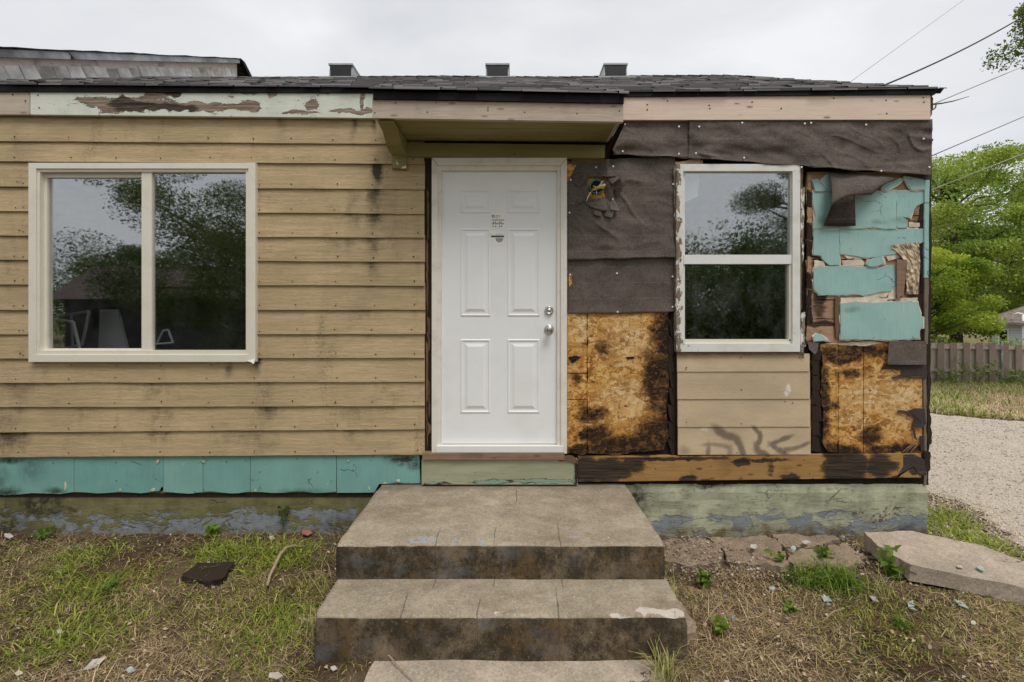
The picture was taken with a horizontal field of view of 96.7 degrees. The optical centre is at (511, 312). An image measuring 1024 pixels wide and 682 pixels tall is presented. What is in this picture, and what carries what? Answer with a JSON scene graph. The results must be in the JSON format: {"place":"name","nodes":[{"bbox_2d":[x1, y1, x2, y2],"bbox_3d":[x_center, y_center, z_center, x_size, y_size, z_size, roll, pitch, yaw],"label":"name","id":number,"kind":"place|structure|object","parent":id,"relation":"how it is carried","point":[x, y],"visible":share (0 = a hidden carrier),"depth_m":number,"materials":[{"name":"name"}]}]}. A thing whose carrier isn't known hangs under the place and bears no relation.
{"place":"outdoors","nodes":[
{"label":"outdoors","id":0,"kind":"place"},
{"bbox_2d":[0,330,1023,681],"bbox_3d":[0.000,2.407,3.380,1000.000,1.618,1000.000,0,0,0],"label":"ground","id":1,"kind":"structure","parent":0,"point":[144,552],"depth_m":2.52,"materials":[{"name":"green plant"}]},
{"bbox_2d":[4,533,13,538],"bbox_3d":[-3.672,1.626,3.316,0.138,0.007,0.036,0,0,30],"label":"shingle chip","id":2,"kind":"object","parent":1,"relation":"on","point":[8,535],"visible":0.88,"depth_m":3.31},
{"bbox_2d":[15,670,22,675],"bbox_3d":[-2.315,1.692,2.134,0.050,0.006,0.021,0,0,25],"label":"shingle chip","id":3,"kind":"object","parent":1,"relation":"on","point":[17,673],"visible":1,"depth_m":2.13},
{"bbox_2d":[32,524,56,540],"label":"weed plant","id":4,"kind":"object","parent":1,"relation":"on","point":[40,531],"visible":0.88,"depth_m":3.31,"materials":[{"name":"green plant"}]},
{"bbox_2d":[82,657,106,670],"bbox_3d":[-2.008,1.691,2.189,0.057,0.006,0.072,0,0,-9],"label":"shingle chip","id":5,"kind":"object","parent":1,"relation":"on","point":[92,665],"visible":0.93,"depth_m":2.19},
{"bbox_2d":[99,571,124,591],"bbox_3d":[-2.452,1.664,2.783,0.104,0.106,0.115,0,0,31],"label":"weed plant","id":6,"kind":"object","parent":1,"relation":"on","point":[112,581],"visible":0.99,"depth_m":2.78,"materials":[{"name":"green plant"}]},
{"bbox_2d":[125,666,134,672],"bbox_3d":[-1.802,1.690,2.150,0.054,0.008,0.023,0,0,29],"label":"shingle chip","id":7,"kind":"object","parent":1,"relation":"on","point":[130,667],"visible":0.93,"depth_m":2.15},
{"bbox_2d":[0,529,334,680],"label":"lush grass","id":8,"kind":"structure","parent":1,"relation":"on","point":[202,551],"depth_m":2.73,"materials":[{"name":"green plant"}]},
{"bbox_2d":[181,562,234,586],"bbox_3d":[-1.927,1.658,2.889,0.271,0.055,0.212,0,0,0],"label":"dark board","id":9,"kind":"object","parent":1,"relation":"on","point":[218,574],"visible":0.99,"depth_m":2.86,"materials":[{"name":"brown wood"}]},
{"bbox_2d":[203,523,220,536],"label":"weed plant","id":10,"kind":"object","parent":1,"relation":"on","point":[212,530],"visible":0.88,"depth_m":3.33,"materials":[{"name":"green plant"}]},
{"bbox_2d":[269,672,282,679],"bbox_3d":[-1.100,1.685,2.114,0.074,0.006,0.036,0,0,18],"label":"shingle chip","id":11,"kind":"object","parent":1,"relation":"on","point":[276,676],"visible":1,"depth_m":2.11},
{"bbox_2d":[266,544,302,586],"bbox_3d":[-1.499,1.615,2.955,0.084,0.084,0.412,0,0,4],"label":"dry root","id":12,"kind":"object","parent":1,"relation":"on","point":[285,548],"visible":1,"depth_m":2.93,"materials":[{"name":"brown wood"}]},
{"bbox_2d":[278,505,290,530],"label":"weed plant","id":13,"kind":"object","parent":1,"relation":"on","point":[281,512],"visible":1,"depth_m":3.34,"materials":[{"name":"green plant"}]},
{"bbox_2d":[302,530,311,535],"bbox_3d":[-1.510,1.616,3.342,0.064,0.006,0.111,0,0,-40],"label":"red scrap","id":14,"kind":"object","parent":1,"relation":"on","point":[307,532],"visible":1,"depth_m":3.34,"materials":[{"name":"red"}]},
{"bbox_2d":[0,46,946,540],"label":"house","id":15,"kind":"structure","parent":1,"relation":"on","point":[350,288],"depth_m":3.36,"materials":[{"name":"paint"}]},
{"bbox_2d":[53,264,64,299],"bbox_3d":[-3.790,-0.253,3.803,0.150,0.304,0.038,0,0,25],"label":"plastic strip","id":16,"kind":"object","parent":15,"relation":"hanging from","point":[58,290],"visible":0.97,"depth_m":3.78,"materials":[{"name":"white plastic"}]},
{"bbox_2d":[53,317,80,347],"bbox_3d":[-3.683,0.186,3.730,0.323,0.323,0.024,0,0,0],"label":"white chair","id":17,"kind":"object","parent":15,"relation":"in","point":[74,330],"visible":0.33,"depth_m":3.72,"materials":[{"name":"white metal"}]},
{"bbox_2d":[53,310,90,347],"bbox_3d":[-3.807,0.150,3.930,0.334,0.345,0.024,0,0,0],"label":"chair","id":18,"kind":"object","parent":15,"relation":"in","point":[88,312],"visible":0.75,"depth_m":3.92,"materials":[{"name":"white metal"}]},
{"bbox_2d":[98,309,128,347],"bbox_3d":[-3.579,0.170,4.095,0.266,0.397,0.030,0,0,0],"label":"white panel","id":19,"kind":"object","parent":15,"relation":"on","point":[112,333],"visible":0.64,"depth_m":4.08,"materials":[{"name":"metal"}]},
{"bbox_2d":[28,163,257,363],"bbox_3d":[-2.698,-0.359,3.357,1.660,1.467,0.091,0,0,1],"label":"window","id":20,"kind":"structure","parent":15,"relation":"in","point":[41,176],"depth_m":3.33,"materials":[{"name":"beige plastic"}]},
{"bbox_2d":[156,329,173,344],"bbox_3d":[-2.997,0.210,3.930,0.158,0.142,0.018,0,0,0],"label":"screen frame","id":21,"kind":"object","parent":15,"relation":"in","point":[161,334],"visible":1,"depth_m":3.92,"materials":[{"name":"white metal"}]},
{"bbox_2d":[442,171,556,443],"bbox_3d":[-0.092,-0.034,3.348,0.870,2.049,0.099,0,0,0],"label":"door","id":22,"kind":"structure","parent":15,"relation":"in","point":[499,228],"depth_m":3.37,"materials":[{"name":"white paint"}]},
{"bbox_2d":[685,174,698,201],"bbox_3d":[1.370,-0.967,3.491,0.130,0.261,0.022,0,0,0],"label":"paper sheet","id":23,"kind":"object","parent":15,"relation":"attached to","point":[691,185],"visible":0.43,"depth_m":3.48,"materials":[{"name":"white paper"}]},
{"bbox_2d":[673,164,799,351],"bbox_3d":[1.656,-0.400,3.360,0.907,1.374,0.060,0,0,0],"label":"window","id":24,"kind":"structure","parent":15,"relation":"in","point":[792,259],"depth_m":3.33,"materials":[{"name":"white paint"}]},
{"bbox_2d":[933,96,968,109],"bbox_3d":[4.617,-2.204,4.781,1.696,0.614,0.038,0,0,-35],"label":"cable stub","id":25,"kind":"object","parent":15,"relation":"attached to","point":[935,104],"visible":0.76,"depth_m":4.60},
{"bbox_2d":[933,66,1022,103],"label":"utility wire","id":26,"kind":"object","parent":15,"relation":"attached to","point":[973,87],"visible":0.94,"depth_m":9.32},
{"bbox_2d":[314,484,686,666],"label":"concrete steps","id":27,"kind":"structure","parent":1,"relation":"on","point":[531,572],"depth_m":2.48,"materials":[{"name":"grey concrete"}]},
{"bbox_2d":[0,529,1023,681],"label":"green grass","id":28,"kind":"structure","parent":1,"relation":"on","point":[299,668],"depth_m":2.52,"materials":[{"name":"green plant"}]},
{"bbox_2d":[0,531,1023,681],"bbox_3d":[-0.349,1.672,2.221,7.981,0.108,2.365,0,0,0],"label":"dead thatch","id":29,"kind":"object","parent":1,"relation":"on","point":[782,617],"visible":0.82,"depth_m":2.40,"materials":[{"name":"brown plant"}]},
{"bbox_2d":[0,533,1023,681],"bbox_3d":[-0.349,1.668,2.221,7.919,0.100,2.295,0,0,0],"label":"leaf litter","id":30,"kind":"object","parent":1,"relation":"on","point":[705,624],"visible":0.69,"depth_m":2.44,"materials":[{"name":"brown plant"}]},
{"bbox_2d":[0,534,1023,681],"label":"wood chips","id":31,"kind":"object","parent":1,"relation":"on","point":[205,622],"visible":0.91,"depth_m":2.48,"materials":[{"name":"brown wood"}]},
{"bbox_2d":[1,533,1023,681],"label":"long straw","id":32,"kind":"object","parent":1,"relation":"on","point":[676,665],"visible":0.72,"depth_m":2.38,"materials":[{"name":"beige plant"}]},
{"bbox_2d":[268,553,930,681],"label":"seed grass","id":33,"kind":"structure","parent":1,"relation":"on","point":[664,669],"depth_m":2.39,"materials":[{"name":"plant"}]},
{"bbox_2d":[678,600,696,642],"bbox_3d":[0.899,1.673,2.430,0.150,0.240,0.185,0,0,0],"label":"stone lump","id":34,"kind":"object","parent":1,"relation":"on","point":[691,628],"visible":0.21,"depth_m":2.38,"materials":[{"name":"concrete"}]},
{"bbox_2d":[695,566,713,589],"bbox_3d":[1.199,1.644,2.829,0.112,0.140,0.116,0,0,15],"label":"weed plant","id":35,"kind":"object","parent":1,"relation":"on","point":[703,578],"visible":1,"depth_m":2.81,"materials":[{"name":"green plant"}]},
{"bbox_2d":[702,600,725,625],"bbox_3d":[1.119,1.648,2.512,0.290,0.030,0.006,0,0,-43],"label":"straw stalk","id":36,"kind":"object","parent":1,"relation":"on","point":[711,613],"visible":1,"depth_m":2.48,"materials":[{"name":"beige plant"}]},
{"bbox_2d":[710,613,732,638],"bbox_3d":[1.106,1.643,2.384,0.111,0.116,0.129,0,0,11],"label":"weed plant","id":37,"kind":"object","parent":1,"relation":"on","point":[722,627],"visible":0.91,"depth_m":2.38,"materials":[{"name":"green plant"}]},
{"bbox_2d":[662,533,866,576],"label":"broken pavement","id":38,"kind":"structure","parent":1,"relation":"on","point":[781,543],"depth_m":3.13,"materials":[{"name":"concrete"}]},
{"bbox_2d":[750,544,757,548],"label":"shingle chip","id":39,"kind":"object","parent":38,"relation":"on","point":[753,546],"visible":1,"depth_m":3.13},
{"bbox_2d":[762,548,786,561],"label":"weed plant","id":40,"kind":"object","parent":38,"relation":"on","point":[780,556],"visible":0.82,"depth_m":3.04,"materials":[{"name":"green plant"}]},
{"bbox_2d":[662,535,905,581],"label":"rubble crumbs","id":41,"kind":"object","parent":1,"relation":"on","point":[720,558],"visible":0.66,"depth_m":3.02,"materials":[{"name":"stone"}]},
{"bbox_2d":[782,599,801,613],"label":"weed plant","id":42,"kind":"object","parent":1,"relation":"on","point":[788,604],"visible":0.88,"depth_m":2.58,"materials":[{"name":"green plant"}]},
{"bbox_2d":[813,544,834,559],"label":"weed plant","id":43,"kind":"object","parent":1,"relation":"on","point":[824,550],"visible":0.81,"depth_m":3.06,"materials":[{"name":"green plant"}]},
{"bbox_2d":[772,554,877,603],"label":"tall grass","id":44,"kind":"structure","parent":1,"relation":"on","point":[844,580],"depth_m":2.83,"materials":[{"name":"green plant"}]},
{"bbox_2d":[821,596,831,601],"bbox_3d":[1.852,1.690,2.688,0.052,0.005,0.052,0,0,0],"label":"shingle chip","id":45,"kind":"object","parent":1,"relation":"on","point":[824,598],"visible":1,"depth_m":2.68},
{"bbox_2d":[822,608,843,621],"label":"straw stalk","id":46,"kind":"object","parent":1,"relation":"on","point":[832,612],"visible":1,"depth_m":2.48,"materials":[{"name":"beige plant"}]},
{"bbox_2d":[869,596,878,601],"bbox_3d":[2.126,1.682,2.675,0.032,0.007,0.049,0,0,19],"label":"shingle chip","id":47,"kind":"object","parent":1,"relation":"on","point":[873,598],"visible":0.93,"depth_m":2.67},
{"bbox_2d":[873,544,911,579],"bbox_3d":[2.400,1.593,2.881,0.237,0.215,0.202,0,0,0],"label":"weed plant","id":48,"kind":"object","parent":1,"relation":"on","point":[884,563],"visible":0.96,"depth_m":2.85,"materials":[{"name":"green plant"}]},
{"bbox_2d":[889,612,913,631],"bbox_3d":[2.102,1.675,2.460,0.094,0.110,0.116,0,0,-39],"label":"weed plant","id":49,"kind":"object","parent":1,"relation":"on","point":[899,623],"visible":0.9,"depth_m":2.46,"materials":[{"name":"green plant"}]},
{"bbox_2d":[863,531,1023,603],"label":"concrete slab","id":50,"kind":"structure","parent":1,"relation":"on","point":[933,560],"depth_m":2.86,"materials":[{"name":"grey concrete"}]},
{"bbox_2d":[933,368,961,383],"bbox_3d":[12.118,1.791,12.652,0.601,0.569,0.590,0,0,32],"label":"weed plant","id":51,"kind":"object","parent":1,"relation":"on","point":[953,378],"visible":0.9,"depth_m":12.61,"materials":[{"name":"green plant"}]},
{"bbox_2d":[954,600,968,608],"bbox_3d":[2.568,1.668,2.601,0.040,0.006,0.068,0,0,26],"label":"shingle chip","id":52,"kind":"object","parent":1,"relation":"on","point":[960,604],"visible":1,"depth_m":2.60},
{"bbox_2d":[930,246,1010,343],"bbox_3d":[13.933,-0.098,15.964,4.562,4.763,4.597,0,0,0],"label":"leafy tree","id":53,"kind":"object","parent":1,"relation":"on","point":[949,287],"visible":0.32,"depth_m":14.60,"materials":[{"name":"green plant"}]},
{"bbox_2d":[927,502,1023,560],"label":"corner grass","id":54,"kind":"structure","parent":1,"relation":"on","point":[952,530],"depth_m":3.52,"materials":[{"name":"green plant"}]},
{"bbox_2d":[927,489,1023,559],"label":"corner straw","id":55,"kind":"object","parent":1,"relation":"on","point":[965,507],"visible":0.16,"depth_m":3.63,"materials":[{"name":"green plant"}]},
{"bbox_2d":[927,479,1023,555],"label":"scattered gravel","id":56,"kind":"structure","parent":1,"relation":"on","point":[992,530],"depth_m":3.75,"materials":[{"name":"grey gravel"}]},
{"bbox_2d":[929,378,1023,420],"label":"verge grass","id":57,"kind":"structure","parent":1,"relation":"on","point":[962,392],"depth_m":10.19,"materials":[{"name":"green plant"}]},
{"bbox_2d":[930,341,1023,382],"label":"picket fence","id":58,"kind":"object","parent":1,"relation":"on","point":[1005,355],"visible":0.34,"depth_m":12.98,"materials":[{"name":"grey wood"}]},
{"bbox_2d":[953,358,1000,383],"bbox_3d":[12.896,1.669,12.609,0.883,0.813,0.837,0,0,0],"label":"weed plant","id":59,"kind":"object","parent":1,"relation":"on","point":[981,372],"visible":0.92,"depth_m":12.61,"materials":[{"name":"green plant"}]},
{"bbox_2d":[931,139,1023,342],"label":"tall tree","id":60,"kind":"object","parent":1,"relation":"on","point":[948,209],"visible":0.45,"depth_m":29.88,"materials":[{"name":"green plant"}]},
{"bbox_2d":[937,218,1023,342],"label":"dark tree","id":61,"kind":"object","parent":1,"relation":"on","point":[981,340],"visible":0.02,"depth_m":38.81,"materials":[{"name":"green plant"}]},
{"bbox_2d":[977,306,1023,345],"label":"neighbour house","id":62,"kind":"structure","parent":1,"relation":"on","point":[1015,323],"depth_m":24.56,"materials":[{"name":"white"}]},
{"bbox_2d":[998,329,1008,343],"bbox_3d":[26.758,1.480,24.786,0.400,1.200,0.090,0,0,45],"label":"window","id":63,"kind":"structure","parent":62,"relation":"in","point":[1007,330],"depth_m":24.72,"materials":[{"name":"white glass"}]},
{"bbox_2d":[980,2,1023,72],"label":"overhanging tree","id":64,"kind":"object","parent":1,"relation":"on","point":[1020,44],"visible":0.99,"depth_m":10.88,"materials":[{"name":"green plant"}]},
{"bbox_2d":[987,366,1023,382],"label":"weed plant","id":65,"kind":"object","parent":1,"relation":"on","point":[999,375],"visible":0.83,"depth_m":12.61,"materials":[{"name":"green plant"}]},
{"bbox_2d":[988,334,1023,345],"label":"bush","id":66,"kind":"object","parent":1,"relation":"on","point":[1006,341],"visible":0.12,"depth_m":19.34,"materials":[{"name":"green plant"}]},
{"bbox_2d":[1009,367,1023,383],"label":"weed plant","id":67,"kind":"object","parent":1,"relation":"on","point":[1020,377],"visible":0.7,"depth_m":12.77,"materials":[{"name":"green plant"}]},
{"bbox_2d":[0,0,1023,290],"label":"sky","id":68,"kind":"structure","parent":0,"point":[839,40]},
{"bbox_2d":[364,660,664,681],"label":"path","id":69,"kind":"structure","parent":0,"point":[511,671],"depth_m":2.12,"materials":[{"name":"concrete"}]},
{"bbox_2d":[388,655,411,680],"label":"straw stalk","id":70,"kind":"object","parent":69,"relation":"on","point":[392,659],"visible":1,"depth_m":2.13,"materials":[{"name":"beige plant"}]},
{"bbox_2d":[850,0,962,81],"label":"utility wire","id":71,"kind":"object","parent":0,"point":[904,42],"visible":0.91,"depth_m":11.45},
{"bbox_2d":[884,16,1023,84],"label":"utility wire","id":72,"kind":"object","parent":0,"point":[951,54],"visible":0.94,"depth_m":7.68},
{"bbox_2d":[926,413,1023,544],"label":"gravel driveway","id":73,"kind":"structure","parent":0,"point":[1012,503],"depth_m":5.12,"materials":[{"name":"beige gravel"}]},
{"bbox_2d":[932,153,1023,189],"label":"utility wire","id":74,"kind":"object","parent":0,"point":[975,172],"visible":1,"depth_m":12.84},
{"bbox_2d":[932,116,1023,155],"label":"utility wire","id":75,"kind":"object","parent":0,"point":[975,137],"visible":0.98,"depth_m":12.91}
]}

